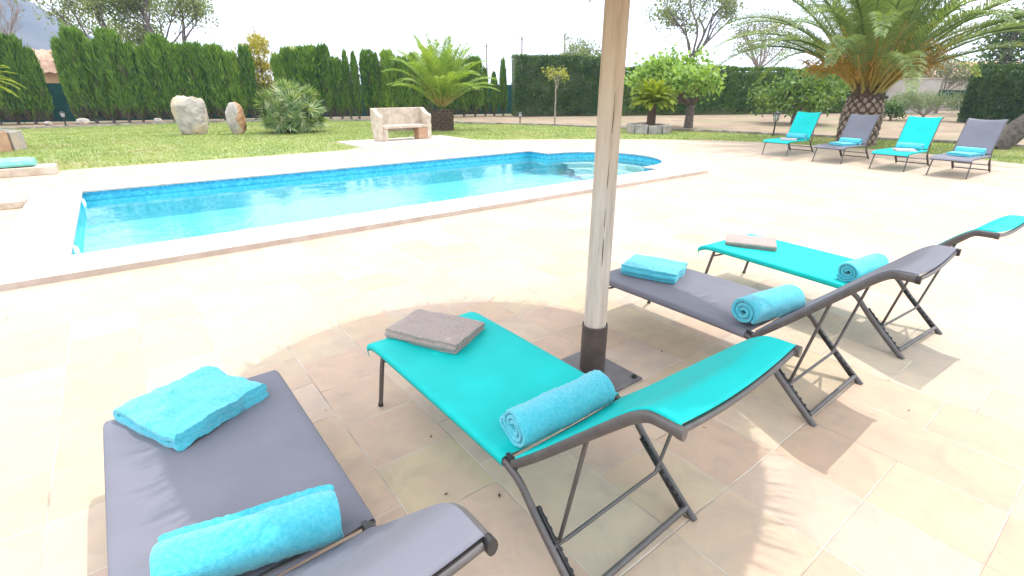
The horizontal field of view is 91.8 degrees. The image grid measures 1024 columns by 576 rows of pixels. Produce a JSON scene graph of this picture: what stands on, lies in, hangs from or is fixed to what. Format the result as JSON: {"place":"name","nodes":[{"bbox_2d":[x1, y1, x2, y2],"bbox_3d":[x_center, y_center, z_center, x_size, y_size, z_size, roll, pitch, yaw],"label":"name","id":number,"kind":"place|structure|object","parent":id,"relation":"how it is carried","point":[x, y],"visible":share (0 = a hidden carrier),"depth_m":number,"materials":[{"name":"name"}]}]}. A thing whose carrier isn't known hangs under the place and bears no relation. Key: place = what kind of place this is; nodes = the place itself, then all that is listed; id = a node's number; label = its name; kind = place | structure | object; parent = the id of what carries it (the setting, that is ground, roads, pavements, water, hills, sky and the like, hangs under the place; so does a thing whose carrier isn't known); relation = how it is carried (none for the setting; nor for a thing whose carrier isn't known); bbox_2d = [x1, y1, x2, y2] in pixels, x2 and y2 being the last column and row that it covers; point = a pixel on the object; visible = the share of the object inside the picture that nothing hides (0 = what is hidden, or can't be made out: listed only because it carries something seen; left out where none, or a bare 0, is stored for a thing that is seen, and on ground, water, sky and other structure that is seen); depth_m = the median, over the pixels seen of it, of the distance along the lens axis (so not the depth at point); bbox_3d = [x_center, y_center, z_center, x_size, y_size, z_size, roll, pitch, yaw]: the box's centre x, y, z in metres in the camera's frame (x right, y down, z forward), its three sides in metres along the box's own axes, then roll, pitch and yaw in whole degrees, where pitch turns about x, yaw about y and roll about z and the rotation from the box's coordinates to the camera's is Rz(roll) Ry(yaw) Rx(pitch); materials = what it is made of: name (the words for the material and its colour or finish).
{"place":"outdoors","nodes":[
{"label":"outdoors","id":0,"kind":"place"},
{"bbox_2d":[0,0,93,50],"bbox_3d":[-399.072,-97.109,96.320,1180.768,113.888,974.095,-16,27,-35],"label":"hill","id":1,"kind":"structure","parent":0,"point":[33,32],"depth_m":371.16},
{"bbox_2d":[338,135,475,148],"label":"bench paving","id":2,"kind":"structure","parent":0,"point":[395,142],"depth_m":15.70,"materials":[{"name":"stone"}]},
{"bbox_2d":[370,107,431,141],"bbox_3d":[-3.587,-5.346,16.151,1.860,0.980,0.625,-17,27,-35],"label":"stone bench","id":3,"kind":"object","parent":2,"relation":"on","point":[417,120],"visible":1,"depth_m":16.22,"materials":[{"name":"stone"}]},
{"bbox_2d":[0,139,1023,575],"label":"terrace","id":4,"kind":"structure","parent":0,"point":[908,465],"depth_m":3.02,"materials":[{"name":"stone"}]},
{"bbox_2d":[0,197,27,209],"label":"stone block","id":5,"kind":"structure","parent":4,"relation":"on","point":[12,203],"depth_m":6.94,"materials":[{"name":"stone"}]},
{"bbox_2d":[0,163,58,177],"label":"stone kerb","id":6,"kind":"structure","parent":4,"relation":"on","point":[41,169],"depth_m":9.56,"materials":[{"name":"stone"}]},
{"bbox_2d":[0,157,37,167],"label":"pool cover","id":7,"kind":"object","parent":6,"relation":"on","point":[16,162],"visible":1,"depth_m":9.49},
{"bbox_2d":[103,370,497,575],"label":"sun lounger","id":8,"kind":"object","parent":4,"relation":"on","point":[272,446],"visible":0.79,"depth_m":1.57,"materials":[{"name":"fabric"}]},
{"bbox_2d":[113,366,268,450],"bbox_3d":[-1.284,0.457,1.989,0.412,0.095,0.392,10,24,23],"label":"folded towel","id":9,"kind":"object","parent":8,"relation":"on","point":[184,412],"visible":1,"depth_m":1.91,"materials":[{"name":"fabric"}]},
{"bbox_2d":[150,484,343,575],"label":"rolled towel","id":10,"kind":"object","parent":8,"relation":"on","point":[264,534],"visible":1,"depth_m":1.30,"materials":[{"name":"fabric"}]},
{"bbox_2d":[0,147,708,291],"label":"swimming pool","id":11,"kind":"structure","parent":4,"relation":"in","point":[58,234],"depth_m":8.43,"materials":[{"name":"liquid"}]},
{"bbox_2d":[495,0,641,391],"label":"parasol","id":12,"kind":"object","parent":4,"relation":"on","point":[589,356],"visible":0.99,"depth_m":2.52,"materials":[{"name":"brown wood"}]},
{"bbox_2d":[367,312,802,575],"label":"sun lounger","id":13,"kind":"object","parent":4,"relation":"on","point":[482,382],"visible":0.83,"depth_m":1.84,"materials":[{"name":"fabric"}]},
{"bbox_2d":[384,309,484,353],"bbox_3d":[-0.403,0.221,2.606,0.429,0.065,0.316,10,24,23],"label":"folded towel","id":14,"kind":"object","parent":13,"relation":"on","point":[448,333],"visible":1,"depth_m":2.55,"materials":[{"name":"fabric"}]},
{"bbox_2d":[499,370,615,447],"bbox_3d":[0.181,0.454,1.904,0.461,0.151,0.173,-15,26,-34],"label":"rolled towel","id":15,"kind":"object","parent":13,"relation":"on","point":[536,419],"visible":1,"depth_m":1.82,"materials":[{"name":"fabric"}]},
{"bbox_2d":[609,245,961,426],"bbox_3d":[1.327,0.030,2.960,0.643,0.874,1.770,-16,27,-35],"label":"sun lounger","id":16,"kind":"object","parent":4,"relation":"on","point":[704,297],"visible":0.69,"depth_m":2.75,"materials":[{"name":"fabric"}]},
{"bbox_2d":[621,254,687,283],"bbox_3d":[1.000,-0.140,3.488,0.392,0.082,0.333,13,25,30],"label":"folded towel","id":17,"kind":"object","parent":16,"relation":"on","point":[660,269],"visible":1,"depth_m":3.41,"materials":[{"name":"fabric"}]},
{"bbox_2d":[731,284,805,323],"bbox_3d":[1.445,0.086,2.786,0.435,0.152,0.173,-11,24,-26],"label":"rolled towel","id":18,"kind":"object","parent":16,"relation":"on","point":[768,304],"visible":1,"depth_m":2.71,"materials":[{"name":"fabric"}]},
{"bbox_2d":[762,111,822,156],"bbox_3d":[7.210,-3.981,12.781,1.586,1.028,0.643,-15,26,-34],"label":"sun lounger","id":19,"kind":"object","parent":4,"relation":"on","point":[804,123],"visible":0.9,"depth_m":12.95,"materials":[{"name":"fabric"}]},
{"bbox_2d":[786,133,806,139],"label":"rolled towel","id":20,"kind":"object","parent":19,"relation":"on","point":[797,136],"visible":0.97,"depth_m":12.90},
{"bbox_2d":[812,114,880,163],"bbox_3d":[7.772,-3.487,11.546,1.586,1.028,0.643,-15,26,-32],"label":"sun lounger","id":21,"kind":"object","parent":4,"relation":"on","point":[857,126],"visible":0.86,"depth_m":11.70,"materials":[{"name":"fabric"}]},
{"bbox_2d":[829,141,856,145],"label":"folded towel","id":22,"kind":"object","parent":21,"relation":"on","point":[838,143],"visible":0.98,"depth_m":11.38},
{"bbox_2d":[839,137,862,144],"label":"rolled towel","id":23,"kind":"object","parent":21,"relation":"on","point":[852,140],"visible":0.88,"depth_m":11.64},
{"bbox_2d":[698,215,1023,359],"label":"sun lounger","id":24,"kind":"object","parent":4,"relation":"on","point":[815,265],"visible":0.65,"depth_m":3.48,"materials":[{"name":"fabric"}]},
{"bbox_2d":[725,233,776,250],"bbox_3d":[1.995,-0.386,4.143,0.388,0.052,0.304,10,24,23],"label":"folded towel","id":25,"kind":"object","parent":24,"relation":"on","point":[754,242],"visible":1,"depth_m":4.08,"materials":[{"name":"fabric"}]},
{"bbox_2d":[836,253,888,281],"bbox_3d":[2.414,-0.140,3.408,0.429,0.143,0.143,-13,25,-29],"label":"rolled towel","id":26,"kind":"object","parent":24,"relation":"on","point":[852,270],"visible":0.94,"depth_m":3.33,"materials":[{"name":"fabric"}]},
{"bbox_2d":[869,116,943,171],"bbox_3d":[8.332,-3.064,10.489,1.586,1.028,0.643,-15,26,-33],"label":"sun lounger","id":27,"kind":"object","parent":4,"relation":"on","point":[921,130],"visible":0.92,"depth_m":10.65,"materials":[{"name":"fabric"}]},
{"bbox_2d":[892,148,917,151],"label":"folded towel","id":28,"kind":"object","parent":27,"relation":"on","point":[903,150],"visible":0.99,"depth_m":10.32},
{"bbox_2d":[896,142,923,149],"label":"rolled towel","id":29,"kind":"object","parent":27,"relation":"on","point":[916,146],"visible":0.97,"depth_m":10.61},
{"bbox_2d":[925,118,1008,178],"bbox_3d":[8.859,-2.732,9.660,1.586,1.028,0.643,-15,26,-32],"label":"sun lounger","id":30,"kind":"object","parent":4,"relation":"on","point":[979,133],"visible":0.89,"depth_m":9.82,"materials":[{"name":"fabric"}]},
{"bbox_2d":[946,151,981,156],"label":"folded towel","id":31,"kind":"object","parent":30,"relation":"on","point":[963,154],"visible":1,"depth_m":9.56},
{"bbox_2d":[954,146,986,155],"bbox_3d":[9.082,-2.716,9.834,0.167,0.147,0.471,-13,25,-29],"label":"rolled towel","id":32,"kind":"object","parent":30,"relation":"on","point":[983,151],"visible":0.78,"depth_m":9.77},
{"bbox_2d":[0,120,1023,170],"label":"lawn","id":33,"kind":"structure","parent":0,"point":[135,160],"depth_m":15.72,"materials":[{"name":"plant"}]},
{"bbox_2d":[0,130,27,152],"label":"stone planter","id":34,"kind":"object","parent":33,"relation":"on","point":[11,140],"visible":0.9,"depth_m":13.41,"materials":[{"name":"beige stone"}]},
{"bbox_2d":[0,65,26,96],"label":"cycas","id":35,"kind":"object","parent":34,"relation":"in","point":[3,87],"visible":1,"depth_m":13.34,"materials":[{"name":"green plant"}]},
{"bbox_2d":[170,95,209,134],"bbox_3d":[-11.875,-6.330,18.335,1.141,1.475,0.673,-12,25,-27],"label":"standing stone","id":36,"kind":"object","parent":33,"relation":"on","point":[190,114],"visible":0.97,"depth_m":18.11,"materials":[{"name":"stone"}]},
{"bbox_2d":[225,102,246,133],"bbox_3d":[-10.271,-6.290,18.478,0.657,1.215,0.547,-8,23,-18],"label":"standing stone","id":37,"kind":"object","parent":33,"relation":"on","point":[235,118],"visible":0.92,"depth_m":18.27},
{"bbox_2d":[252,77,331,133],"bbox_3d":[-8.603,-6.998,19.173,2.908,2.277,2.902,-16,27,-35],"label":"fan palm","id":38,"kind":"object","parent":33,"relation":"on","point":[287,106],"visible":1,"depth_m":18.49,"materials":[{"name":"green plant"}]},
{"bbox_2d":[382,32,499,130],"bbox_3d":[-2.932,-8.193,19.873,4.508,3.594,4.349,4,22,11],"label":"date palm","id":39,"kind":"object","parent":33,"relation":"on","point":[442,75],"visible":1,"depth_m":19.13,"materials":[{"name":"green plant"}]},
{"bbox_2d":[0,119,1023,147],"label":"lawn edging","id":40,"kind":"object","parent":33,"relation":"on","point":[748,132],"visible":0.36,"depth_m":21.65,"materials":[{"name":"stone"}]},
{"bbox_2d":[626,122,671,133],"bbox_3d":[5.342,-6.234,19.337,1.747,0.354,1.689,-16,27,-35],"label":"stone planter","id":41,"kind":"object","parent":33,"relation":"on","point":[643,128],"visible":0.91,"depth_m":18.73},
{"bbox_2d":[629,78,677,124],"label":"cycas","id":42,"kind":"object","parent":41,"relation":"in","point":[654,92],"visible":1,"depth_m":18.78,"materials":[{"name":"green plant"}]},
{"bbox_2d":[771,111,780,135],"bbox_3d":[9.485,-5.913,17.872,0.260,0.866,0.225,-16,27,-35],"label":"garden lamp","id":43,"kind":"object","parent":33,"relation":"on","point":[776,116],"visible":0.93,"depth_m":17.77,"materials":[{"name":"black plastic"}]},
{"bbox_2d":[704,0,1023,146],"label":"canary palm","id":44,"kind":"object","parent":33,"relation":"on","point":[874,52],"visible":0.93,"depth_m":13.13,"materials":[{"name":"green plant"}]},
{"bbox_2d":[995,114,1023,149],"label":"leaning trunk","id":45,"kind":"object","parent":33,"relation":"on","point":[1012,135],"visible":0.63,"depth_m":13.74,"materials":[{"name":"grey plant"}]},
{"bbox_2d":[0,110,1023,144],"bbox_3d":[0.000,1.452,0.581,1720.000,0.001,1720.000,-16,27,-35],"label":"ground","id":46,"kind":"structure","parent":0,"point":[950,127],"depth_m":26.20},
{"bbox_2d":[0,0,23,34],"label":"bare tree","id":47,"kind":"object","parent":46,"relation":"on","point":[18,11],"visible":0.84,"depth_m":29.71,"materials":[{"name":"grey plant"}]},
{"bbox_2d":[0,48,25,124],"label":"cypress","id":48,"kind":"object","parent":46,"relation":"on","point":[9,108],"visible":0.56,"depth_m":23.16,"materials":[{"name":"green plant"}]},
{"bbox_2d":[0,30,42,124],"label":"cypress","id":49,"kind":"object","parent":46,"relation":"on","point":[10,44],"visible":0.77,"depth_m":22.85,"materials":[{"name":"green plant"}]},
{"bbox_2d":[16,42,54,121],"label":"cypress","id":50,"kind":"object","parent":46,"relation":"on","point":[35,78],"visible":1,"depth_m":23.30,"materials":[{"name":"green plant"}]},
{"bbox_2d":[32,49,58,82],"bbox_3d":[-31.713,-14.476,33.972,7.200,4.850,11.800,14,26,32],"label":"farmhouse","id":51,"kind":"object","parent":46,"relation":"on","point":[47,63],"visible":0.09,"depth_m":32.11,"materials":[{"name":"tile"}]},
{"bbox_2d":[48,33,88,118],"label":"cypress","id":52,"kind":"object","parent":46,"relation":"on","point":[73,101],"visible":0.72,"depth_m":23.44,"materials":[{"name":"green plant"}]},
{"bbox_2d":[52,19,103,123],"bbox_3d":[-20.635,-10.334,23.788,1.407,4.740,1.359,-15,27,-34],"label":"cypress","id":53,"kind":"object","parent":46,"relation":"on","point":[71,40],"visible":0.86,"depth_m":23.39,"materials":[{"name":"green plant"}]},
{"bbox_2d":[76,118,90,124],"bbox_3d":[-20.315,-7.864,23.507,0.563,0.367,0.389,-16,27,-35],"label":"rock","id":54,"kind":"object","parent":46,"relation":"on","point":[82,121],"visible":0.89,"depth_m":23.39,"materials":[{"name":"stone"}]},
{"bbox_2d":[6,0,186,47],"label":"poplar","id":55,"kind":"object","parent":46,"relation":"on","point":[94,6],"visible":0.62,"depth_m":31.87,"materials":[{"name":"green plant"}]},
{"bbox_2d":[80,32,120,122],"bbox_3d":[-19.955,-10.128,24.078,1.307,4.128,1.366,-2,22,-5],"label":"cypress","id":56,"kind":"object","parent":46,"relation":"on","point":[104,101],"visible":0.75,"depth_m":23.80,"materials":[{"name":"green plant"}]},
{"bbox_2d":[88,23,135,122],"bbox_3d":[-19.223,-10.451,24.195,1.464,4.655,1.429,-2,22,-6],"label":"cypress","id":57,"kind":"object","parent":46,"relation":"on","point":[105,45],"visible":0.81,"depth_m":23.71,"materials":[{"name":"green plant"}]},
{"bbox_2d":[114,37,150,122],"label":"cypress","id":58,"kind":"object","parent":46,"relation":"on","point":[132,82],"visible":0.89,"depth_m":24.19,"materials":[{"name":"green plant"}]},
{"bbox_2d":[132,41,165,118],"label":"cypress","id":59,"kind":"object","parent":46,"relation":"on","point":[150,89],"visible":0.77,"depth_m":24.36,"materials":[{"name":"green plant"}]},
{"bbox_2d":[92,0,220,44],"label":"poplar","id":60,"kind":"object","parent":46,"relation":"on","point":[131,7],"visible":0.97,"depth_m":32.34,"materials":[{"name":"green plant"}]},
{"bbox_2d":[142,26,175,121],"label":"cypress","id":61,"kind":"object","parent":46,"relation":"on","point":[156,43],"visible":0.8,"depth_m":24.34,"materials":[{"name":"green plant"}]},
{"bbox_2d":[162,39,195,96],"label":"cypress","id":62,"kind":"object","parent":46,"relation":"on","point":[176,62],"visible":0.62,"depth_m":24.49,"materials":[{"name":"green plant"}]},
{"bbox_2d":[181,38,214,117],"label":"cypress","id":63,"kind":"object","parent":46,"relation":"on","point":[198,87],"visible":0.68,"depth_m":24.79,"materials":[{"name":"green plant"}]},
{"bbox_2d":[200,38,231,120],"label":"cypress","id":64,"kind":"object","parent":46,"relation":"on","point":[214,70],"visible":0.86,"depth_m":25.08,"materials":[{"name":"green plant"}]},
{"bbox_2d":[219,47,248,115],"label":"cypress","id":65,"kind":"object","parent":46,"relation":"on","point":[233,76],"visible":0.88,"depth_m":25.42,"materials":[{"name":"green plant"}]},
{"bbox_2d":[234,38,260,119],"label":"cypress","id":66,"kind":"object","parent":46,"relation":"on","point":[247,71],"visible":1,"depth_m":25.62,"materials":[{"name":"green plant"}]},
{"bbox_2d":[234,21,275,104],"bbox_3d":[-13.585,-11.596,26.570,2.105,4.902,2.029,10,24,24],"label":"yellow conifer","id":67,"kind":"object","parent":46,"relation":"on","point":[257,44],"visible":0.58,"depth_m":26.19,"materials":[{"name":"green plant"}]},
{"bbox_2d":[1,83,511,122],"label":"screen fence","id":68,"kind":"object","parent":46,"relation":"on","point":[59,98],"visible":0.04,"depth_m":25.38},
{"bbox_2d":[269,49,286,86],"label":"cypress","id":69,"kind":"object","parent":46,"relation":"on","point":[276,61],"visible":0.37,"depth_m":25.80,"materials":[{"name":"green plant"}]},
{"bbox_2d":[279,41,292,83],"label":"cypress","id":70,"kind":"object","parent":46,"relation":"on","point":[284,51],"visible":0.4,"depth_m":25.86,"materials":[{"name":"green plant"}]},
{"bbox_2d":[287,44,301,86],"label":"cypress","id":71,"kind":"object","parent":46,"relation":"on","point":[292,67],"visible":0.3,"depth_m":25.93,"materials":[{"name":"green plant"}]},
{"bbox_2d":[291,38,325,116],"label":"cypress","id":72,"kind":"object","parent":46,"relation":"on","point":[308,69],"visible":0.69,"depth_m":26.04,"materials":[{"name":"green plant"}]},
{"bbox_2d":[314,39,336,118],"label":"cypress","id":73,"kind":"object","parent":46,"relation":"on","point":[323,55],"visible":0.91,"depth_m":26.61,"materials":[{"name":"green plant"}]},
{"bbox_2d":[330,53,346,118],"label":"cypress","id":74,"kind":"object","parent":46,"relation":"on","point":[338,84],"visible":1,"depth_m":26.95,"materials":[{"name":"green plant"}]},
{"bbox_2d":[341,46,354,118],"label":"cypress","id":75,"kind":"object","parent":46,"relation":"on","point":[348,95],"visible":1,"depth_m":27.10,"materials":[{"name":"green plant"}]},
{"bbox_2d":[349,50,362,118],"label":"cypress","id":76,"kind":"object","parent":46,"relation":"on","point":[356,86],"visible":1,"depth_m":27.25,"materials":[{"name":"green plant"}]},
{"bbox_2d":[358,44,377,115],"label":"cypress","id":77,"kind":"object","parent":46,"relation":"on","point":[366,66],"visible":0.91,"depth_m":27.21,"materials":[{"name":"green plant"}]},
{"bbox_2d":[373,51,384,107],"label":"cypress","id":78,"kind":"object","parent":46,"relation":"on","point":[379,96],"visible":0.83,"depth_m":27.47,"materials":[{"name":"green plant"}]},
{"bbox_2d":[378,43,398,107],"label":"cypress","id":79,"kind":"object","parent":46,"relation":"on","point":[390,96],"visible":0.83,"depth_m":27.49,"materials":[{"name":"green plant"}]},
{"bbox_2d":[395,53,413,106],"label":"cypress","id":80,"kind":"object","parent":46,"relation":"on","point":[405,97],"visible":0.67,"depth_m":27.89,"materials":[{"name":"green plant"}]},
{"bbox_2d":[408,49,423,106],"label":"cypress","id":81,"kind":"object","parent":46,"relation":"on","point":[417,96],"visible":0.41,"depth_m":28.44,"materials":[{"name":"green plant"}]},
{"bbox_2d":[419,55,433,113],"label":"cypress","id":82,"kind":"object","parent":46,"relation":"on","point":[428,104],"visible":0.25,"depth_m":28.93,"materials":[{"name":"green plant"}]},
{"bbox_2d":[446,58,459,114],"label":"cypress","id":83,"kind":"object","parent":46,"relation":"on","point":[453,105],"visible":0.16,"depth_m":29.71,"materials":[{"name":"green plant"}]},
{"bbox_2d":[456,57,470,116],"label":"cypress","id":84,"kind":"object","parent":46,"relation":"on","point":[464,103],"visible":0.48,"depth_m":29.88,"materials":[{"name":"green plant"}]},
{"bbox_2d":[467,53,484,116],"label":"cypress","id":85,"kind":"object","parent":46,"relation":"on","point":[477,99],"visible":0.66,"depth_m":30.00,"materials":[{"name":"green plant"}]},
{"bbox_2d":[481,62,490,115],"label":"cypress","id":86,"kind":"object","parent":46,"relation":"on","point":[485,108],"visible":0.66,"depth_m":30.61,"materials":[{"name":"green plant"}]},
{"bbox_2d":[490,71,498,115],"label":"cypress","id":87,"kind":"object","parent":46,"relation":"on","point":[494,101],"visible":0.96,"depth_m":30.89,"materials":[{"name":"green plant"}]},
{"bbox_2d":[498,54,507,115],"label":"cypress","id":88,"kind":"object","parent":46,"relation":"on","point":[503,95],"visible":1,"depth_m":31.01,"materials":[{"name":"green plant"}]},
{"bbox_2d":[510,52,600,116],"bbox_3d":[2.995,-12.757,31.246,6.308,3.790,1.885,-4,22,-10],"label":"clipped hedge","id":89,"kind":"object","parent":46,"relation":"on","point":[533,90],"visible":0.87,"depth_m":30.73,"materials":[{"name":"green plant"}]},
{"bbox_2d":[541,65,569,123],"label":"sapling","id":90,"kind":"object","parent":46,"relation":"on","point":[560,73],"visible":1,"depth_m":23.32,"materials":[{"name":"green plant"}]},
{"bbox_2d":[558,33,600,57],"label":"round tree","id":91,"kind":"object","parent":46,"relation":"on","point":[582,50],"visible":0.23,"depth_m":45.84,"materials":[{"name":"green plant"}]},
{"bbox_2d":[624,42,728,127],"bbox_3d":[6.876,-8.608,21.217,4.342,3.452,4.445,5,22,13],"label":"fig tree","id":92,"kind":"object","parent":46,"relation":"on","point":[681,74],"visible":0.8,"depth_m":20.33,"materials":[{"name":"green plant"}]},
{"bbox_2d":[642,0,748,58],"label":"carob tree","id":93,"kind":"object","parent":46,"relation":"on","point":[727,9],"visible":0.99,"depth_m":40.07,"materials":[{"name":"green plant"}]},
{"bbox_2d":[722,6,814,66],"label":"olive tree","id":94,"kind":"object","parent":46,"relation":"on","point":[765,55],"visible":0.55,"depth_m":40.81,"materials":[{"name":"green plant"}]},
{"bbox_2d":[622,64,921,114],"bbox_3d":[17.588,-13.642,34.148,23.909,3.294,2.075,-4,22,-11],"label":"clipped hedge","id":95,"kind":"object","parent":46,"relation":"on","point":[732,98],"visible":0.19,"depth_m":33.05,"materials":[{"name":"green plant"}]},
{"bbox_2d":[742,59,849,123],"bbox_3d":[13.851,-9.359,23.776,4.966,2.953,5.133,7,23,17],"label":"broad shrub","id":96,"kind":"object","parent":46,"relation":"on","point":[789,92],"visible":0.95,"depth_m":22.86,"materials":[{"name":"green plant"}]},
{"bbox_2d":[883,99,910,120],"bbox_3d":[20.407,-9.552,26.655,1.621,1.172,1.859,-16,27,-35],"label":"shrub","id":97,"kind":"object","parent":46,"relation":"on","point":[891,108],"visible":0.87,"depth_m":26.33,"materials":[{"name":"green plant"}]},
{"bbox_2d":[885,78,943,113],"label":"garden wall","id":98,"kind":"structure","parent":46,"relation":"on","point":[930,84],"depth_m":33.98,"materials":[{"name":"stone"}]},
{"bbox_2d":[887,87,977,116],"bbox_3d":[22.352,-9.882,26.607,2.891,1.826,4.182,-16,27,-35],"label":"grey shrub","id":99,"kind":"object","parent":46,"relation":"on","point":[927,104],"visible":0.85,"depth_m":26.26,"materials":[{"name":"green plant"}]},
{"bbox_2d":[917,55,980,112],"bbox_3d":[30.154,-14.329,34.230,4.120,4.397,4.396,-16,27,-35],"label":"olive tree","id":100,"kind":"object","parent":46,"relation":"on","point":[948,68],"visible":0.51,"depth_m":33.97,"materials":[{"name":"green plant"}]},
{"bbox_2d":[933,89,965,114],"bbox_3d":[28.847,-11.538,31.002,0.115,1.700,3.800,-16,27,-35],"label":"dark screen","id":101,"kind":"object","parent":46,"relation":"on","point":[951,93],"visible":0.13,"depth_m":31.71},
{"bbox_2d":[957,62,1023,122],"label":"clipped hedge","id":102,"kind":"object","parent":46,"relation":"on","point":[998,92],"visible":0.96,"depth_m":24.18,"materials":[{"name":"green plant"}]},
{"bbox_2d":[957,2,1023,77],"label":"evergreen","id":103,"kind":"object","parent":46,"relation":"on","point":[1003,57],"visible":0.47,"depth_m":29.45,"materials":[{"name":"green plant"}]},
{"bbox_2d":[30,0,1023,84],"label":"sky","id":104,"kind":"structure","parent":0,"point":[373,24],"materials":[{"name":"white"}]},
{"bbox_2d":[922,60,1020,109],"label":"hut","id":105,"kind":"object","parent":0,"point":[954,85],"visible":0.03,"depth_m":40.13,"materials":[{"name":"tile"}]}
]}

